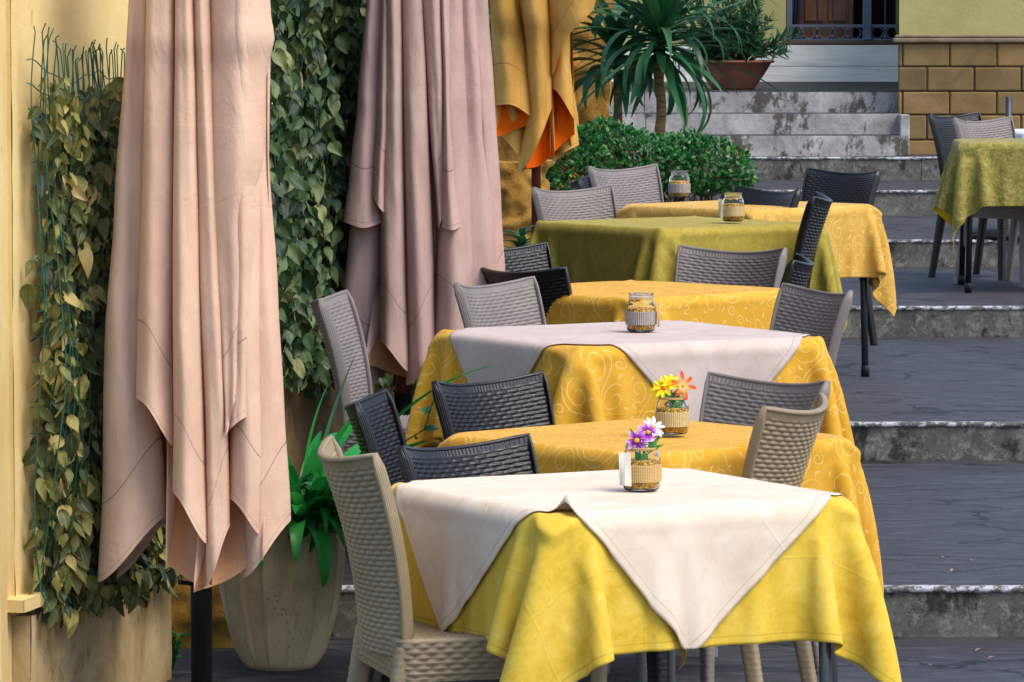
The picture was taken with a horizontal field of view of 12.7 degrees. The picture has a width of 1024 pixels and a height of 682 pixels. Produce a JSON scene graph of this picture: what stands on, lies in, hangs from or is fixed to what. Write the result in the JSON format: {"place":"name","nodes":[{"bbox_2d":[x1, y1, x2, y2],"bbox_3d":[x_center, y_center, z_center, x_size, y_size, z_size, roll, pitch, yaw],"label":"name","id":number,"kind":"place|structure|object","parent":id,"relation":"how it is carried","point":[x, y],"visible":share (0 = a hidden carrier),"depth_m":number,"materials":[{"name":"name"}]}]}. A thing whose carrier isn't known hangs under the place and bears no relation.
{"place":"outdoors","nodes":[
{"label":"outdoors","id":0,"kind":"place"},
{"bbox_2d":[0,0,171,681],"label":"garden wall","id":1,"kind":"structure","parent":0,"point":[112,644],"depth_m":12.05,"materials":[{"name":"yellow paint"}]},
{"bbox_2d":[19,23,183,637],"bbox_3d":[-1.040,-0.065,12.666,0.186,1.616,1.506,1,4,14],"label":"ivy screen","id":2,"kind":"object","parent":1,"relation":"attached to","point":[76,259],"visible":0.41,"depth_m":12.09,"materials":[{"name":"green plant"}]},
{"bbox_2d":[166,637,1023,681],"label":"pavement","id":3,"kind":"structure","parent":0,"point":[954,659],"depth_m":13.47,"materials":[{"name":"stone"}]},
{"bbox_2d":[171,630,189,670],"bbox_3d":[-0.988,0.898,13.332,0.099,0.121,0.071,1,4,13],"label":"weed","id":4,"kind":"object","parent":3,"relation":"on","point":[179,644],"visible":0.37,"depth_m":13.34,"materials":[{"name":"green plant"}]},
{"bbox_2d":[97,0,290,681],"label":"parasol","id":5,"kind":"object","parent":3,"relation":"on","point":[194,447],"visible":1,"depth_m":11.97,"materials":[{"name":"pink fabric"}]},
{"bbox_2d":[171,576,233,647],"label":"rubble wall","id":6,"kind":"structure","parent":3,"relation":"on","point":[181,615],"depth_m":13.84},
{"bbox_2d":[219,521,344,670],"bbox_3d":[-0.675,0.730,13.433,0.377,0.442,0.367,0,4,0],"label":"plant pot","id":7,"kind":"object","parent":3,"relation":"on","point":[280,607],"visible":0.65,"depth_m":13.31,"materials":[{"name":"beige stone"}]},
{"bbox_2d":[288,381,450,552],"bbox_3d":[-0.531,0.364,13.365,0.674,0.493,0.235,-2,4,-22],"label":"trailing vine","id":8,"kind":"object","parent":7,"relation":"in","point":[307,484],"visible":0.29,"depth_m":13.28,"materials":[{"name":"green plant"}]},
{"bbox_2d":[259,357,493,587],"bbox_3d":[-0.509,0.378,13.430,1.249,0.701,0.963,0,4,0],"label":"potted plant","id":9,"kind":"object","parent":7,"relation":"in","point":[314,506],"visible":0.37,"depth_m":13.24,"materials":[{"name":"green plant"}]},
{"bbox_2d":[344,389,406,681],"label":"wicker chair","id":10,"kind":"object","parent":3,"relation":"on","point":[375,423],"visible":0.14,"depth_m":12.98,"materials":[{"name":"black wicker"}]},
{"bbox_2d":[317,435,577,681],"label":"wicker chair","id":11,"kind":"object","parent":3,"relation":"on","point":[394,640],"visible":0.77,"depth_m":10.63,"materials":[{"name":"beige wicker"}]},
{"bbox_2d":[431,371,554,439],"bbox_3d":[0.094,0.537,13.206,0.571,0.858,0.481,4,5,42],"label":"wicker chair","id":12,"kind":"object","parent":3,"relation":"on","point":[521,401],"visible":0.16,"depth_m":13.38,"materials":[{"name":"black wicker"}]},
{"bbox_2d":[397,433,667,681],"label":"wicker chair","id":13,"kind":"object","parent":3,"relation":"on","point":[513,455],"visible":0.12,"depth_m":11.63,"materials":[{"name":"black wicker"}]},
{"bbox_2d":[457,643,837,681],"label":"dining table","id":14,"kind":"object","parent":3,"relation":"on","point":[640,667],"visible":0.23,"depth_m":11.96,"materials":[{"name":"metal"}]},
{"bbox_2d":[438,418,883,596],"bbox_3d":[0.366,0.516,12.435,1.005,0.532,1.013,-4,5,-41],"label":"tablecloth","id":15,"kind":"object","parent":14,"relation":"on","point":[834,464],"visible":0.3,"depth_m":12.30,"materials":[{"name":"fabric"}]},
{"bbox_2d":[655,391,689,434],"bbox_3d":[0.430,0.192,12.367,0.094,0.114,0.094,0,4,0],"label":"glass jar","id":16,"kind":"object","parent":15,"relation":"on","point":[672,413],"visible":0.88,"depth_m":12.33,"materials":[{"name":"clear glass"}]},
{"bbox_2d":[651,371,695,399],"bbox_3d":[0.434,0.135,12.355,0.123,0.111,0.057,0,4,0],"label":"flower posy","id":17,"kind":"object","parent":16,"relation":"on","point":[668,383],"visible":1,"depth_m":12.35,"materials":[{"name":"yellow plant"}]},
{"bbox_2d":[331,460,1023,636],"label":"step","id":18,"kind":"object","parent":3,"relation":"on","point":[957,515],"visible":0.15,"depth_m":15.12,"materials":[{"name":"stone"}]},
{"bbox_2d":[271,2,416,477],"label":"garden wall","id":19,"kind":"structure","parent":18,"relation":"on","point":[300,410],"depth_m":16.66,"materials":[{"name":"yellow stone"}]},
{"bbox_2d":[269,0,490,401],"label":"ivy screen","id":20,"kind":"object","parent":19,"relation":"attached to","point":[300,98],"visible":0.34,"depth_m":16.11,"materials":[{"name":"green plant"}]},
{"bbox_2d":[270,0,277,210],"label":"light cable","id":21,"kind":"object","parent":20,"relation":"hanging from","point":[274,163],"visible":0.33,"depth_m":15.59,"materials":[{"name":"plastic"}]},
{"bbox_2d":[309,289,443,546],"bbox_3d":[-0.367,0.270,14.921,0.571,0.847,0.481,1,4,8],"label":"wicker chair","id":22,"kind":"object","parent":18,"relation":"on","point":[338,321],"visible":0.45,"depth_m":15.05,"materials":[{"name":"grey wicker"}]},
{"bbox_2d":[343,0,504,414],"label":"parasol","id":23,"kind":"object","parent":18,"relation":"on","point":[423,215],"visible":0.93,"depth_m":16.33,"materials":[{"name":"pink fabric"}]},
{"bbox_2d":[454,276,545,327],"bbox_3d":[0.121,0.225,15.517,0.571,0.855,0.481,3,5,34],"label":"wicker chair","id":24,"kind":"object","parent":18,"relation":"on","point":[517,302],"visible":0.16,"depth_m":15.69,"materials":[{"name":"grey wicker"}]},
{"bbox_2d":[480,266,571,316],"bbox_3d":[0.175,0.149,16.522,0.481,0.867,0.571,4,6,45],"label":"wicker chair","id":25,"kind":"object","parent":18,"relation":"on","point":[554,284],"visible":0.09,"depth_m":16.22,"materials":[{"name":"black wicker"}]},
{"bbox_2d":[504,242,552,271],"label":"wicker chair","id":26,"kind":"object","parent":18,"relation":"on","point":[534,257],"visible":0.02,"depth_m":17.86,"materials":[{"name":"grey wicker"}]},
{"bbox_2d":[674,244,786,287],"bbox_3d":[0.732,0.079,17.541,0.481,0.865,0.571,2,5,31],"label":"wicker chair","id":27,"kind":"object","parent":18,"relation":"on","point":[722,267],"visible":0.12,"depth_m":17.74,"materials":[{"name":"grey wicker"}]},
{"bbox_2d":[779,253,813,287],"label":"wicker chair","id":28,"kind":"object","parent":18,"relation":"on","point":[798,269],"visible":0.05,"depth_m":16.86,"materials":[{"name":"black wicker"}]},
{"bbox_2d":[769,282,852,366],"bbox_3d":[0.818,0.246,15.252,0.571,0.848,0.481,-2,4,-25],"label":"wicker chair","id":29,"kind":"object","parent":18,"relation":"on","point":[811,312],"visible":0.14,"depth_m":15.39,"materials":[{"name":"grey wicker"}]},
{"bbox_2d":[835,338,1023,460],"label":"step","id":30,"kind":"object","parent":18,"relation":"on","point":[961,399],"visible":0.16,"depth_m":19.36,"materials":[{"name":"stone"}]},
{"bbox_2d":[502,225,534,247],"bbox_3d":[0.049,-0.234,21.638,0.267,0.624,0.221,0,4,0],"label":"broad leaf plant","id":31,"kind":"object","parent":30,"relation":"on","point":[522,240],"visible":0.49,"depth_m":21.60,"materials":[{"name":"green plant"}]},
{"bbox_2d":[531,184,616,220],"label":"wicker chair","id":32,"kind":"object","parent":30,"relation":"on","point":[599,202],"visible":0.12,"depth_m":20.44,"materials":[{"name":"grey wicker"}]},
{"bbox_2d":[568,176,591,189],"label":"wicker chair","id":33,"kind":"object","parent":30,"relation":"on","point":[581,183],"visible":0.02,"depth_m":22.15,"materials":[{"name":"black wicker"}]},
{"bbox_2d":[588,164,663,211],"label":"wicker chair","id":34,"kind":"object","parent":30,"relation":"on","point":[638,185],"visible":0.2,"depth_m":22.45,"materials":[{"name":"grey wicker"}]},
{"bbox_2d":[732,185,800,207],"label":"wicker chair","id":35,"kind":"object","parent":30,"relation":"on","point":[752,196],"visible":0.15,"depth_m":20.35,"materials":[{"name":"black wicker"}]},
{"bbox_2d":[793,191,832,287],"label":"wicker chair","id":36,"kind":"object","parent":30,"relation":"on","point":[816,211],"visible":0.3,"depth_m":18.27,"materials":[{"name":"black wicker"}]},
{"bbox_2d":[801,167,880,344],"bbox_3d":[1.468,-0.408,22.454,0.481,0.858,0.571,4,6,45],"label":"wicker chair","id":37,"kind":"object","parent":30,"relation":"on","point":[842,187],"visible":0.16,"depth_m":22.59,"materials":[{"name":"black wicker"}]},
{"bbox_2d":[860,277,869,376],"bbox_3d":[1.052,-0.216,20.471,0.812,0.752,0.812,-4,6,-45],"label":"dining table","id":38,"kind":"object","parent":30,"relation":"on","point":[865,368],"visible":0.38,"depth_m":20.47,"materials":[{"name":"metal"}]},
{"bbox_2d":[616,200,896,316],"bbox_3d":[1.051,-0.345,20.469,1.035,0.532,1.044,-4,6,-45],"label":"tablecloth","id":39,"kind":"object","parent":38,"relation":"on","point":[858,239],"visible":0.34,"depth_m":20.33,"materials":[{"name":"yellow-orange patterned cloth"}]},
{"bbox_2d":[668,170,690,197],"bbox_3d":[0.763,-0.714,20.991,0.102,0.124,0.102,0,4,0],"label":"glass jar","id":40,"kind":"object","parent":39,"relation":"on","point":[679,184],"visible":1,"depth_m":20.95,"materials":[{"name":"clear glass"}]},
{"bbox_2d":[840,267,1023,337],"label":"step","id":41,"kind":"object","parent":30,"relation":"on","point":[940,304],"visible":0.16,"depth_m":23.02,"materials":[{"name":"stone"}]},
{"bbox_2d":[499,159,554,248],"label":"rubble wall","id":42,"kind":"structure","parent":41,"relation":"on","point":[515,183],"depth_m":24.58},
{"bbox_2d":[490,0,595,235],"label":"parasol","id":43,"kind":"object","parent":41,"relation":"on","point":[536,113],"visible":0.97,"depth_m":23.05,"materials":[{"name":"yellow fabric"}]},
{"bbox_2d":[882,216,1019,266],"bbox_3d":[1.750,-0.503,28.432,11.500,0.410,3.434,0,4,0],"label":"step","id":44,"kind":"object","parent":41,"relation":"on","point":[910,239],"visible":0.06,"depth_m":26.73,"materials":[{"name":"stone"}]},
{"bbox_2d":[545,115,758,201],"bbox_3d":[0.785,-0.990,27.202,1.341,0.751,0.816,0,4,0],"label":"bush","id":45,"kind":"object","parent":44,"relation":"on","point":[691,157],"visible":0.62,"depth_m":27.01,"materials":[{"name":"green plant"}]},
{"bbox_2d":[573,0,779,200],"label":"palm tree","id":46,"kind":"object","parent":44,"relation":"on","point":[659,19],"visible":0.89,"depth_m":28.74,"materials":[{"name":"green plant"}]},
{"bbox_2d":[558,180,939,215],"bbox_3d":[1.750,-0.849,31.111,11.500,0.419,2.097,0,4,0],"label":"step","id":47,"kind":"object","parent":44,"relation":"on","point":[905,197],"visible":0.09,"depth_m":30.07,"materials":[{"name":"stone"}]},
{"bbox_2d":[488,0,614,189],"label":"rubble wall","id":48,"kind":"structure","parent":47,"relation":"on","point":[595,108],"depth_m":30.15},
{"bbox_2d":[628,154,939,179],"bbox_3d":[1.750,-1.108,32.530,11.500,0.412,0.909,0,4,0],"label":"step","id":49,"kind":"object","parent":47,"relation":"on","point":[918,167],"visible":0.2,"depth_m":32.08,"materials":[{"name":"stone"}]},
{"bbox_2d":[623,134,900,155],"bbox_3d":[0.868,-1.262,32.599,3.736,0.395,0.391,0,4,0],"label":"step","id":50,"kind":"object","parent":49,"relation":"on","point":[823,144],"visible":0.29,"depth_m":32.40,"materials":[{"name":"stone"}]},
{"bbox_2d":[610,112,898,133],"bbox_3d":[0.873,-1.431,32.918,3.746,0.398,0.391,0,4,0],"label":"step","id":51,"kind":"object","parent":50,"relation":"on","point":[802,122],"visible":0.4,"depth_m":32.72,"materials":[{"name":"stone"}]},
{"bbox_2d":[609,82,897,112],"bbox_3d":[1.667,-1.781,35.825,5.334,0.397,5.579,0,4,0],"label":"step","id":52,"kind":"object","parent":51,"relation":"on","point":[831,97],"visible":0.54,"depth_m":33.04,"materials":[{"name":"stone"}]},
{"bbox_2d":[697,60,773,89],"bbox_3d":[1.638,-1.970,34.119,0.608,0.218,0.608,0,4,0],"label":"terracotta bowl","id":53,"kind":"object","parent":52,"relation":"on","point":[741,80],"visible":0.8,"depth_m":33.92,"materials":[{"name":"brown ceramic"}]},
{"bbox_2d":[671,0,803,64],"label":"oleander","id":54,"kind":"object","parent":53,"relation":"on","point":[750,34],"visible":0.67,"depth_m":33.97,"materials":[{"name":"green plant"}]},
{"bbox_2d":[611,66,897,81],"bbox_3d":[1.883,-2.121,38.732,2.741,0.378,0.391,0,4,0],"label":"step","id":55,"kind":"object","parent":52,"relation":"on","point":[831,74],"visible":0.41,"depth_m":38.53,"materials":[{"name":"stone"}]},
{"bbox_2d":[624,44,897,65],"bbox_3d":[1.897,-2.328,39.504,2.768,0.428,1.302,0,4,0],"label":"step","id":56,"kind":"object","parent":55,"relation":"on","point":[842,54],"visible":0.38,"depth_m":38.85,"materials":[{"name":"stone"}]},
{"bbox_2d":[897,114,909,155],"bbox_3d":[2.770,-1.460,32.611,0.067,0.289,0.240,0,4,0],"label":"step end","id":57,"kind":"object","parent":49,"relation":"on","point":[903,125],"visible":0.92,"depth_m":32.49,"materials":[{"name":"stone"}]},
{"bbox_2d":[972,97,1018,240],"bbox_3d":[2.896,-1.010,26.895,0.480,0.827,0.480,0,4,0],"label":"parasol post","id":58,"kind":"object","parent":44,"relation":"on","point":[990,234],"visible":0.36,"depth_m":26.85,"materials":[{"name":"metal"}]},
{"bbox_2d":[958,214,972,292],"bbox_3d":[2.791,-0.663,24.520,0.832,0.774,0.832,0,4,3],"label":"dining table","id":59,"kind":"object","parent":41,"relation":"on","point":[963,279],"visible":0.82,"depth_m":24.17,"materials":[{"name":"metal"}]},
{"bbox_2d":[933,138,1023,243],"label":"tablecloth","id":60,"kind":"object","parent":59,"relation":"on","point":[977,174],"visible":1,"depth_m":24.08,"materials":[{"name":"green fabric"}]},
{"bbox_2d":[928,111,1006,280],"bbox_3d":[2.634,-0.813,25.645,0.571,0.916,0.481,3,5,41],"label":"wicker chair","id":61,"kind":"object","parent":41,"relation":"on","point":[943,132],"visible":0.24,"depth_m":25.63,"materials":[{"name":"black wicker"}]},
{"bbox_2d":[953,116,1023,287],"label":"wicker chair","id":62,"kind":"object","parent":41,"relation":"on","point":[1003,127],"visible":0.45,"depth_m":25.02,"materials":[{"name":"grey wicker"}]},
{"bbox_2d":[590,392,827,681],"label":"wicker chair","id":63,"kind":"object","parent":3,"relation":"on","point":[780,445],"visible":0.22,"depth_m":12.04,"materials":[{"name":"beige wicker"}]},
{"bbox_2d":[607,371,830,681],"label":"wicker chair","id":64,"kind":"object","parent":3,"relation":"on","point":[732,400],"visible":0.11,"depth_m":13.50,"materials":[{"name":"grey wicker"}]},
{"bbox_2d":[667,642,831,681],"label":"dining table","id":65,"kind":"object","parent":3,"relation":"on","point":[825,661],"visible":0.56,"depth_m":10.82,"materials":[{"name":"metal"}]},
{"bbox_2d":[391,482,901,681],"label":"tablecloth","id":66,"kind":"object","parent":65,"relation":"on","point":[557,596],"visible":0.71,"depth_m":10.54,"materials":[{"name":"fabric"}]},
{"bbox_2d":[395,467,842,648],"bbox_3d":[0.247,0.496,10.951,0.895,0.369,0.890,-2,5,-29],"label":"table overlay","id":67,"kind":"object","parent":66,"relation":"on","point":[696,554],"visible":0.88,"depth_m":10.64,"materials":[{"name":"beige fabric"}]},
{"bbox_2d":[619,440,661,491],"bbox_3d":[0.303,0.294,10.883,0.103,0.117,0.100,0,4,0],"label":"glass jar","id":68,"kind":"object","parent":67,"relation":"on","point":[640,467],"visible":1,"depth_m":10.85,"materials":[{"name":"glass"}]},
{"bbox_2d":[623,416,664,449],"bbox_3d":[0.314,0.237,10.871,0.107,0.113,0.053,-2,4,-21],"label":"flower posy","id":69,"kind":"object","parent":68,"relation":"on","point":[648,432],"visible":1,"depth_m":10.86,"materials":[{"name":"purple plant"}]},
{"label":"ground","id":70,"kind":"structure","parent":0,"visible":0},
{"bbox_2d":[488,0,1023,153],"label":"house","id":71,"kind":"structure","parent":70,"relation":"on","point":[958,57],"depth_m":32.83,"materials":[{"name":"yellow paint"}]},
{"bbox_2d":[798,0,852,37],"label":"door","id":72,"kind":"structure","parent":71,"relation":"in","point":[808,6],"depth_m":39.33,"materials":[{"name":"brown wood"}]},
{"bbox_3d":[0.353,0.368,14.197,0.872,0.752,0.872,-2,5,-29],"label":"dining table","id":73,"kind":"object","parent":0,"visible":0},
{"bbox_2d":[405,320,854,447],"bbox_3d":[0.352,0.244,14.189,1.130,0.543,1.140,-2,5,-29],"label":"tablecloth","id":74,"kind":"object","parent":73,"relation":"on","point":[595,383],"visible":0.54,"depth_m":13.68,"materials":[{"name":"fabric"}]},
{"bbox_2d":[450,320,809,420],"bbox_3d":[0.355,0.146,14.185,0.941,0.350,0.946,-2,5,-29],"label":"table overlay","id":75,"kind":"object","parent":74,"relation":"on","point":[696,351],"visible":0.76,"depth_m":13.88,"materials":[{"name":"fabric"}]},
{"bbox_2d":[625,292,660,331],"bbox_3d":[0.404,-0.088,14.170,0.110,0.118,0.097,0,4,0],"label":"glass jar","id":76,"kind":"object","parent":75,"relation":"on","point":[641,313],"visible":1,"depth_m":14.13,"materials":[{"name":"glass"}]},
{"bbox_3d":[0.441,0.203,16.576,0.832,0.752,0.832,-4,6,-45],"label":"dining table","id":77,"kind":"object","parent":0,"visible":0},
{"bbox_2d":[545,280,779,329],"bbox_3d":[0.448,0.075,16.568,1.069,0.532,1.060,-4,6,-45],"label":"tablecloth","id":78,"kind":"object","parent":77,"relation":"on","point":[718,304],"visible":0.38,"depth_m":16.25,"materials":[{"name":"fabric"}]},
{"bbox_3d":[0.679,-0.090,18.655,0.832,0.752,0.832,-3,5,-36],"label":"dining table","id":79,"kind":"object","parent":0,"visible":0},
{"bbox_2d":[528,215,846,331],"bbox_3d":[0.680,-0.214,18.646,1.080,0.543,1.089,-3,5,-36],"label":"tablecloth","id":80,"kind":"object","parent":79,"relation":"on","point":[622,249],"visible":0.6,"depth_m":18.35,"materials":[{"name":"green fabric"}]},
{"bbox_2d":[718,193,744,221],"bbox_3d":[0.883,-0.539,18.534,0.108,0.115,0.094,0,4,0],"label":"glass jar","id":81,"kind":"object","parent":80,"relation":"on","point":[731,206],"visible":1,"depth_m":18.50,"materials":[{"name":"clear glass"}]},
{"bbox_3d":[3.423,-0.953,27.701,0.812,0.600,0.812,0,4,-4],"label":"dining table","id":82,"kind":"object","parent":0,"visible":0},
{"bbox_2d":[1015,129,1023,137],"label":"tablecloth","id":83,"kind":"object","parent":82,"relation":"on","point":[1019,133],"visible":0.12,"depth_m":27.46,"materials":[{"name":"white fabric"}]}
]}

